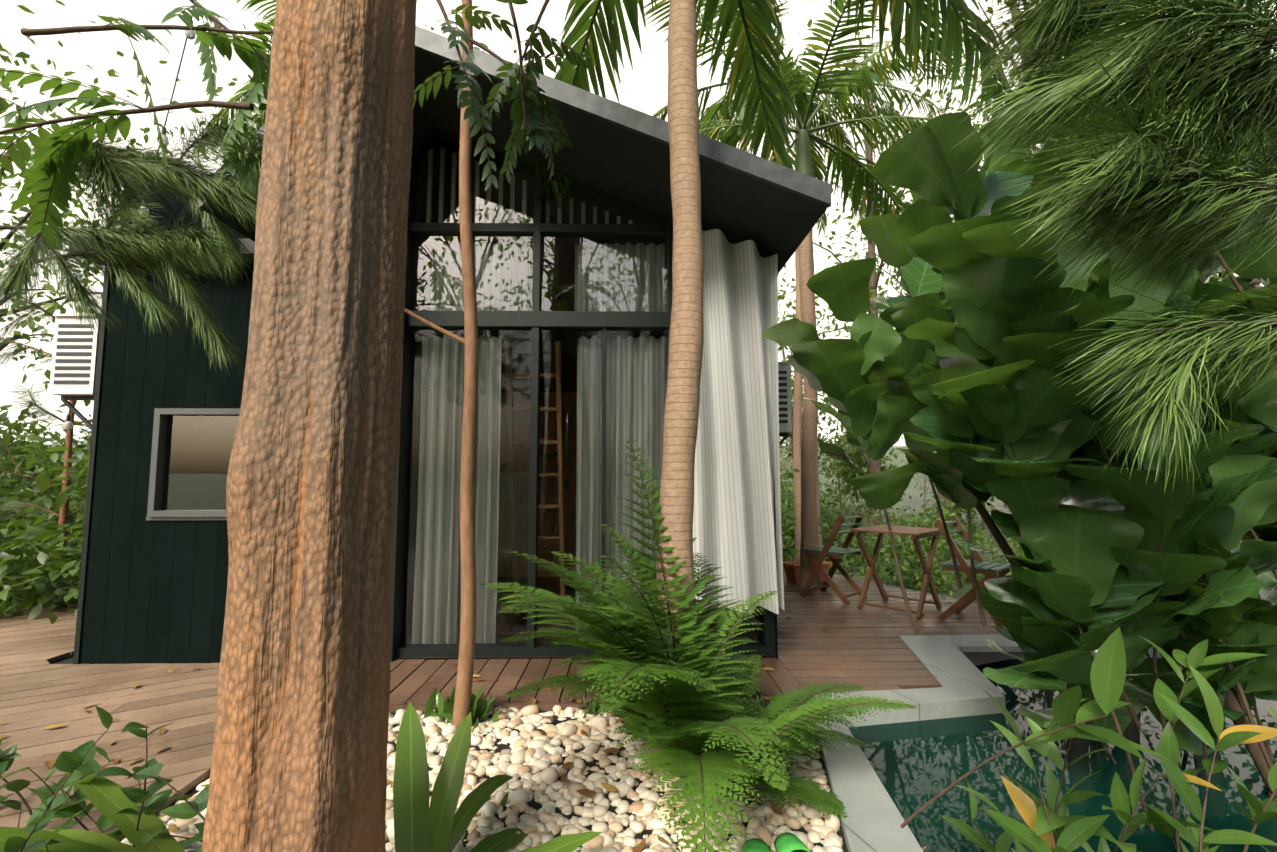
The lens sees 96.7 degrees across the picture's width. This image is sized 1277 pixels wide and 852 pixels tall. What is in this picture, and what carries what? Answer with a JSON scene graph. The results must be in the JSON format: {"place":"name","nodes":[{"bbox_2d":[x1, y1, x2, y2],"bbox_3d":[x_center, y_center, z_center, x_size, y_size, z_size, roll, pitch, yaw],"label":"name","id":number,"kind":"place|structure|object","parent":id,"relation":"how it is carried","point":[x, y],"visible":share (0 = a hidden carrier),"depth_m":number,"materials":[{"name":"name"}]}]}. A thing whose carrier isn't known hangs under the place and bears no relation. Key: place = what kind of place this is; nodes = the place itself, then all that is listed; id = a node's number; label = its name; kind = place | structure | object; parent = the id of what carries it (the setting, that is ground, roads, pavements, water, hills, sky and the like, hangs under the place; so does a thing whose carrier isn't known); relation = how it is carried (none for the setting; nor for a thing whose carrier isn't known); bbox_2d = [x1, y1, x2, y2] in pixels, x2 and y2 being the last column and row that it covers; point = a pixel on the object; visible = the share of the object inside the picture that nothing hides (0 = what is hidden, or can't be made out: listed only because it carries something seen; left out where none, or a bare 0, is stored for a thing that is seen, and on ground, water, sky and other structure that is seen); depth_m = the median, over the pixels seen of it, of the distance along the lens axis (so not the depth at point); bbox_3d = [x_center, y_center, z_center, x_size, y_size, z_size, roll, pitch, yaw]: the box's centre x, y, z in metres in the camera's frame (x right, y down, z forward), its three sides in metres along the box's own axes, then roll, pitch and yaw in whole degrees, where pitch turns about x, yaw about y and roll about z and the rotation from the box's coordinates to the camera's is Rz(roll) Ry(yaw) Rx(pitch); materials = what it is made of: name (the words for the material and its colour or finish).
{"place":"outdoors","nodes":[
{"label":"outdoors","id":0,"kind":"place"},
{"bbox_2d":[0,0,273,222],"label":"tree branches","id":1,"kind":"object","parent":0,"point":[139,109],"visible":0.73,"depth_m":2.04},
{"bbox_2d":[0,97,405,374],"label":"pine boughs","id":2,"kind":"object","parent":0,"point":[188,250],"depth_m":2.99,"materials":[{"name":"green plant"}]},
{"bbox_2d":[121,146,666,643],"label":"cabin interior walls","id":3,"kind":"structure","parent":0,"point":[521,348],"depth_m":4.76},
{"bbox_2d":[413,0,592,190],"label":"leaves","id":4,"kind":"object","parent":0,"point":[538,139],"visible":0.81,"depth_m":2.55,"materials":[{"name":"green plant"}]},
{"bbox_2d":[18,444,1017,602],"bbox_3d":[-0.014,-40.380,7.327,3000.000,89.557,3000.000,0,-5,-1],"label":"terrain ground","id":5,"kind":"structure","parent":0,"point":[959,593],"depth_m":39.79,"materials":[{"name":"green plant"}]},
{"bbox_2d":[0,278,91,556],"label":"tree","id":6,"kind":"object","parent":5,"relation":"on","point":[40,412],"depth_m":6.10,"materials":[{"name":"green plant"}]},
{"bbox_2d":[0,706,208,851],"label":"shrub","id":7,"kind":"object","parent":5,"relation":"on","point":[70,762],"depth_m":1.71,"materials":[{"name":"green plant"}]},
{"bbox_2d":[0,0,274,248],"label":"leaves","id":8,"kind":"object","parent":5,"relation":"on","point":[40,172],"visible":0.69,"depth_m":2.02,"materials":[{"name":"green plant"}]},
{"bbox_2d":[120,574,943,840],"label":"deck edge boards and posts","id":9,"kind":"object","parent":5,"relation":"on","point":[519,706],"visible":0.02,"depth_m":3.08,"materials":[{"name":"brown wood"}]},
{"bbox_2d":[80,223,777,663],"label":"exterior wall","id":10,"kind":"structure","parent":9,"relation":"on","point":[156,591],"depth_m":3.83,"materials":[{"name":"black wood"}]},
{"bbox_2d":[49,314,100,429],"bbox_3d":[-3.961,-0.318,4.361,0.315,0.872,0.840,0,-5,-1],"label":"air conditioner","id":11,"kind":"object","parent":10,"relation":"attached to","point":[74,363],"visible":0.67,"depth_m":3.98,"materials":[{"name":"grey metal"}]},
{"bbox_2d":[62,0,196,430],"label":"string light cable","id":12,"kind":"object","parent":10,"relation":"attached to","point":[67,425],"visible":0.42,"depth_m":3.72,"materials":[{"name":"black plastic"}]},
{"bbox_2d":[146,408,240,519],"bbox_3d":[-2.898,0.259,3.857,0.820,0.755,0.065,0,-5,-1],"label":"cabin window frame","id":13,"kind":"object","parent":10,"relation":"in","point":[155,511],"visible":0.54,"depth_m":3.83,"materials":[{"name":"grey metal"}]},
{"bbox_2d":[73,126,775,663],"bbox_3d":[-1.389,-0.308,4.006,4.650,3.780,0.172,0,-5,-1],"label":"window frame","id":14,"kind":"object","parent":10,"relation":"attached to","point":[535,320],"visible":0.56,"depth_m":4.02,"materials":[{"name":"black metal"}]},
{"bbox_2d":[160,144,666,509],"bbox_3d":[-1.203,-0.758,4.061,4.086,2.685,0.065,0,-5,-2],"label":"window glass","id":15,"kind":"object","parent":14,"relation":"in","point":[528,285],"visible":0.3,"depth_m":4.12,"materials":[{"name":"clear glass"}]},
{"bbox_2d":[426,148,631,223],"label":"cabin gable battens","id":16,"kind":"object","parent":14,"relation":"attached to","point":[453,185],"visible":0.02,"depth_m":4.22,"materials":[{"name":"black wood"}]},
{"bbox_2d":[402,328,757,645],"bbox_3d":[-0.390,0.404,3.999,2.460,2.220,0.001,0,-5,-1],"label":"glass door","id":17,"kind":"structure","parent":14,"relation":"in","point":[525,471],"depth_m":4.00,"materials":[{"name":"clear glass"}]},
{"bbox_2d":[68,49,827,340],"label":"cabin roof","id":18,"kind":"structure","parent":10,"relation":"on","point":[633,167],"depth_m":3.84,"materials":[{"name":"black metal"}]},
{"bbox_2d":[198,26,831,210],"bbox_3d":[-0.674,-1.787,3.237,3.530,1.180,0.032,0,-5,-1],"label":"roof edge","id":19,"kind":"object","parent":18,"relation":"attached to","point":[656,129],"depth_m":3.23,"materials":[{"name":"grey metal"}]},
{"bbox_2d":[411,241,666,643],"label":"curtains","id":20,"kind":"object","parent":10,"relation":"attached to","point":[590,380],"depth_m":4.17,"materials":[{"name":"white fabric"}]},
{"bbox_2d":[693,229,784,613],"bbox_3d":[0.628,-0.113,3.864,0.660,2.668,0.256,0,-5,-1],"label":"curtain","id":21,"kind":"object","parent":10,"relation":"hanging from","point":[736,534],"visible":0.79,"depth_m":3.86,"materials":[{"name":"white fabric"}]},
{"bbox_2d":[778,362,791,444],"bbox_3d":[1.071,-0.048,4.954,0.315,0.872,0.840,0,-5,-1],"label":"air conditioner","id":22,"kind":"object","parent":10,"relation":"attached to","point":[784,384],"visible":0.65,"depth_m":4.57,"materials":[{"name":"grey metal"}]},
{"bbox_2d":[783,561,830,583],"bbox_3d":[1.941,1.691,6.581,0.520,0.215,0.260,2,-5,-21],"label":"orange planter","id":23,"kind":"object","parent":9,"relation":"on","point":[792,570],"visible":0.52,"depth_m":6.51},
{"bbox_2d":[800,512,867,604],"bbox_3d":[1.974,1.312,5.761,0.430,0.868,0.518,4,-6,-43],"label":"folding chair","id":24,"kind":"object","parent":9,"relation":"on","point":[828,550],"visible":0.94,"depth_m":5.68,"materials":[{"name":"brown wood"}]},
{"bbox_2d":[850,525,941,619],"bbox_3d":[2.413,1.331,5.264,0.628,0.744,0.600,4,-6,-43],"label":"bistro table","id":25,"kind":"object","parent":9,"relation":"on","point":[915,533],"visible":0.88,"depth_m":5.21,"materials":[{"name":"brown wood"}]},
{"bbox_2d":[934,517,1010,627],"bbox_3d":[2.872,1.234,4.826,0.430,0.868,0.518,4,-6,-43],"label":"folding chair","id":26,"kind":"object","parent":9,"relation":"on","point":[989,570],"visible":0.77,"depth_m":4.78,"materials":[{"name":"brown wood"}]},
{"bbox_2d":[807,634,1161,851],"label":"pool coping","id":27,"kind":"object","parent":9,"relation":"on","point":[873,821],"visible":0.48,"depth_m":3.06,"materials":[{"name":"concrete"}]},
{"label":"pebble bed","id":28,"kind":"object","parent":9,"relation":"on","visible":0},
{"bbox_2d":[0,766,184,851],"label":"birds nest fern","id":29,"kind":"object","parent":28,"relation":"on","point":[108,798],"visible":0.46,"depth_m":1.71,"materials":[{"name":"green plant"}]},
{"bbox_2d":[202,0,416,851],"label":"tree trunk","id":30,"kind":"object","parent":28,"relation":"on","point":[299,756],"visible":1,"depth_m":1.33,"materials":[{"name":"brown plant"}]},
{"bbox_2d":[121,704,843,851],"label":"pebbles","id":31,"kind":"object","parent":28,"relation":"on","point":[599,729],"visible":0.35,"depth_m":2.25,"materials":[{"name":"white stone"}]},
{"bbox_2d":[404,0,477,728],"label":"sapling trunk","id":32,"kind":"object","parent":31,"relation":"on","point":[462,701],"visible":0.79,"depth_m":2.86,"materials":[{"name":"brown plant"}]},
{"bbox_2d":[0,577,961,851],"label":"fallen leaves","id":33,"kind":"object","parent":31,"relation":"on","point":[564,779],"visible":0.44,"depth_m":2.46,"materials":[{"name":"brown plant"}]},
{"bbox_2d":[424,683,770,816],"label":"small plants","id":34,"kind":"object","parent":31,"relation":"on","point":[478,710],"visible":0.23,"depth_m":2.95,"materials":[{"name":"green plant"}]},
{"bbox_2d":[482,439,789,851],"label":"fern","id":35,"kind":"object","parent":31,"relation":"on","point":[700,690],"visible":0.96,"depth_m":2.03,"materials":[{"name":"green plant"}]},
{"bbox_2d":[742,832,809,851],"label":"clogs","id":36,"kind":"object","parent":31,"relation":"on","point":[787,842],"visible":1,"depth_m":1.88,"materials":[{"name":"green rubber"}]},
{"bbox_2d":[393,702,601,851],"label":"birds nest fern","id":37,"kind":"object","parent":28,"relation":"on","point":[439,824],"visible":0.94,"depth_m":1.84,"materials":[{"name":"green plant"}]},
{"bbox_2d":[535,0,1042,776],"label":"areca palm","id":38,"kind":"object","parent":28,"relation":"on","point":[764,15],"depth_m":3.07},
{"bbox_2d":[547,0,1006,190],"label":"areca palm rachis","id":39,"kind":"object","parent":38,"relation":"attached to","point":[956,11],"visible":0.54,"depth_m":3.70,"materials":[{"name":"green"}]},
{"bbox_2d":[718,654,915,819],"bbox_3d":[0.690,1.310,2.340,0.852,0.578,0.685,0,-5,-1],"label":"fern","id":40,"kind":"object","parent":28,"relation":"on","point":[777,713],"visible":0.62,"depth_m":2.22,"materials":[{"name":"green plant"}]},
{"bbox_2d":[50,571,1023,851],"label":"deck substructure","id":41,"kind":"object","parent":5,"relation":"on","point":[982,657],"depth_m":2.50,"materials":[{"name":"beige"}]},
{"bbox_2d":[0,577,219,840],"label":"deck boards","id":42,"kind":"object","parent":41,"relation":"on","point":[39,692],"visible":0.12,"depth_m":3.01,"materials":[{"name":"brown wood"}]},
{"bbox_2d":[0,0,1261,595],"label":"tree foliage","id":43,"kind":"object","parent":5,"relation":"on","point":[904,550],"visible":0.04,"depth_m":10.38,"materials":[{"name":"green plant"}]},
{"bbox_2d":[191,0,276,165],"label":"leaves","id":44,"kind":"object","parent":43,"relation":"attached to","point":[249,85],"visible":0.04,"depth_m":8.81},
{"bbox_2d":[210,83,263,131],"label":"stems","id":45,"kind":"object","parent":44,"relation":"on","point":[236,101],"visible":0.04,"depth_m":8.90,"materials":[{"name":"green"}]},
{"bbox_2d":[0,0,1262,601],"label":"tree","id":46,"kind":"object","parent":5,"relation":"on","point":[870,156],"visible":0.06,"depth_m":20.65,"materials":[{"name":"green plant"}]},
{"bbox_2d":[0,0,1274,623],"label":"tree foliage","id":47,"kind":"object","parent":5,"relation":"on","point":[42,538],"visible":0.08,"depth_m":7.11,"materials":[{"name":"green plant"}]},
{"bbox_2d":[414,0,577,174],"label":"tree branches","id":48,"kind":"object","parent":47,"relation":"on","point":[483,47],"visible":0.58,"depth_m":2.53,"materials":[{"name":"plant"}]},
{"bbox_2d":[0,0,1274,591],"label":"tree foliage","id":49,"kind":"object","parent":5,"relation":"on","point":[1016,546],"visible":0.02,"depth_m":13.82,"materials":[{"name":"green plant"}]},
{"bbox_2d":[622,0,911,159],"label":"areca palm","id":50,"kind":"object","parent":5,"relation":"on","point":[802,107],"depth_m":7.97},
{"bbox_2d":[738,75,747,138],"bbox_3d":[1.432,-4.346,7.765,0.144,0.950,0.144,0,-5,-1],"label":"areca palm crownshaft","id":51,"kind":"object","parent":50,"relation":"on","point":[741,114],"visible":0.17,"depth_m":7.70,"materials":[{"name":"green"}]},
{"bbox_2d":[655,21,906,150],"bbox_3d":[1.358,-4.921,7.907,3.884,2.655,3.754,0,-5,-1],"label":"areca palm rachis","id":52,"kind":"object","parent":50,"relation":"on","point":[715,85],"visible":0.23,"depth_m":8.01,"materials":[{"name":"green"}]},
{"bbox_2d":[699,42,920,560],"bbox_3d":[2.656,-1.749,9.211,3.499,9.914,4.670,3,-6,-33],"label":"areca palm","id":53,"kind":"object","parent":5,"relation":"on","point":[818,159],"depth_m":9.29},
{"bbox_2d":[795,114,801,154],"bbox_3d":[2.756,-4.990,9.682,0.180,0.950,0.180,0,-5,-1],"label":"areca palm crownshaft","id":54,"kind":"object","parent":53,"relation":"attached to","point":[797,128],"visible":0.06,"depth_m":9.64,"materials":[{"name":"green"}]},
{"bbox_2d":[707,41,911,224],"bbox_3d":[2.681,-5.349,9.507,3.271,2.694,4.517,3,-5,-30],"label":"areca palm rachis","id":55,"kind":"object","parent":53,"relation":"on","point":[834,105],"visible":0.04,"depth_m":9.55,"materials":[{"name":"green"}]},
{"bbox_2d":[705,59,973,545],"bbox_3d":[3.482,-2.319,10.966,5.012,11.142,4.856,0,-5,-1],"label":"areca palm","id":56,"kind":"object","parent":5,"relation":"on","point":[885,91],"depth_m":10.75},
{"bbox_2d":[792,62,943,212],"bbox_3d":[3.489,-6.404,11.259,4.858,2.958,4.655,0,-5,-1],"label":"areca palm rachis","id":57,"kind":"object","parent":56,"relation":"attached to","point":[865,115],"visible":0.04,"depth_m":10.78,"materials":[{"name":"green"}]},
{"bbox_2d":[696,0,1038,593],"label":"areca palm","id":58,"kind":"object","parent":5,"relation":"on","point":[849,169],"depth_m":6.10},
{"bbox_2d":[795,123,812,176],"bbox_3d":[1.843,-2.910,6.334,0.204,0.950,0.204,0,-5,-1],"label":"areca palm crownshaft","id":59,"kind":"object","parent":58,"relation":"attached to","point":[803,161],"visible":0.6,"depth_m":6.28,"materials":[{"name":"green"}]},
{"bbox_2d":[699,3,979,291],"bbox_3d":[1.932,-3.465,6.487,4.397,3.673,4.134,2,-5,-27],"label":"areca palm rachis","id":60,"kind":"object","parent":58,"relation":"attached to","point":[823,142],"visible":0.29,"depth_m":6.34,"materials":[{"name":"green"}]},
{"bbox_2d":[761,17,1276,830],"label":"leafy plant","id":61,"kind":"object","parent":5,"relation":"on","point":[933,377],"depth_m":2.20,"materials":[{"name":"green plant"}]},
{"bbox_2d":[900,627,1276,851],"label":"leafy shrub","id":62,"kind":"object","parent":5,"relation":"on","point":[1108,673],"depth_m":1.57,"materials":[{"name":"green plant"}]},
{"bbox_2d":[495,594,574,633],"bbox_3d":[-0.585,1.661,5.096,1.300,0.009,1.400,0,-5,-1],"label":"cabin rug","id":63,"kind":"object","parent":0,"point":[520,626],"depth_m":4.69,"materials":[{"name":"grey fabric"}]},
{"bbox_2d":[497,392,576,576],"bbox_3d":[-0.441,0.705,6.908,2.605,2.240,0.028,0,-5,-1],"label":"cabin interior panelling","id":64,"kind":"object","parent":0,"point":[546,528],"depth_m":6.88,"materials":[{"name":"brown wood"}]},
{"bbox_2d":[395,577,775,657],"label":"cabin floor","id":65,"kind":"structure","parent":0,"point":[551,581],"depth_m":4.76,"materials":[{"name":"brown wood"}]},
{"bbox_2d":[505,341,565,615],"bbox_3d":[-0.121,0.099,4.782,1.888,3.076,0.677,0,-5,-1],"label":"ladder","id":66,"kind":"object","parent":65,"relation":"on","point":[513,474],"depth_m":4.67,"materials":[{"name":"brown wood"}]},
{"bbox_2d":[0,0,1275,445],"bbox_3d":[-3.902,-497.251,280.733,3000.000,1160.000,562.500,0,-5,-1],"label":"sky","id":67,"kind":"structure","parent":0,"point":[156,12],"depth_m":501.30,"materials":[{"name":"white"}]},
{"bbox_2d":[389,567,999,703],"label":"deck boards","id":68,"kind":"object","parent":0,"point":[872,652],"visible":0.35,"depth_m":3.81,"materials":[{"name":"brown wood"}]},
{"bbox_2d":[741,606,761,639],"bbox_3d":[0.889,0.210,5.542,0.018,3.000,2.880,0,-5,-1],"label":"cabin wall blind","id":69,"kind":"object","parent":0,"point":[756,619],"depth_m":4.32,"materials":[{"name":"black"}]},
{"bbox_2d":[848,657,1276,851],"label":"pool water","id":70,"kind":"structure","parent":0,"point":[915,765],"depth_m":2.53,"materials":[{"name":"teal liquid"}]},
{"bbox_2d":[942,0,1276,494],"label":"pine branches","id":71,"kind":"object","parent":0,"point":[1191,221],"depth_m":1.43,"materials":[{"name":"green plant"}]},
{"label":"fern stalks","id":72,"kind":"object","parent":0,"visible":0},
{"bbox_2d":[623,637,747,726],"bbox_3d":[0.244,1.426,2.971,0.834,0.475,0.613,4,-6,-42],"label":"fern","id":73,"kind":"object","parent":72,"relation":"attached to","point":[728,676],"depth_m":3.02,"materials":[{"name":"green plant"}]}
]}

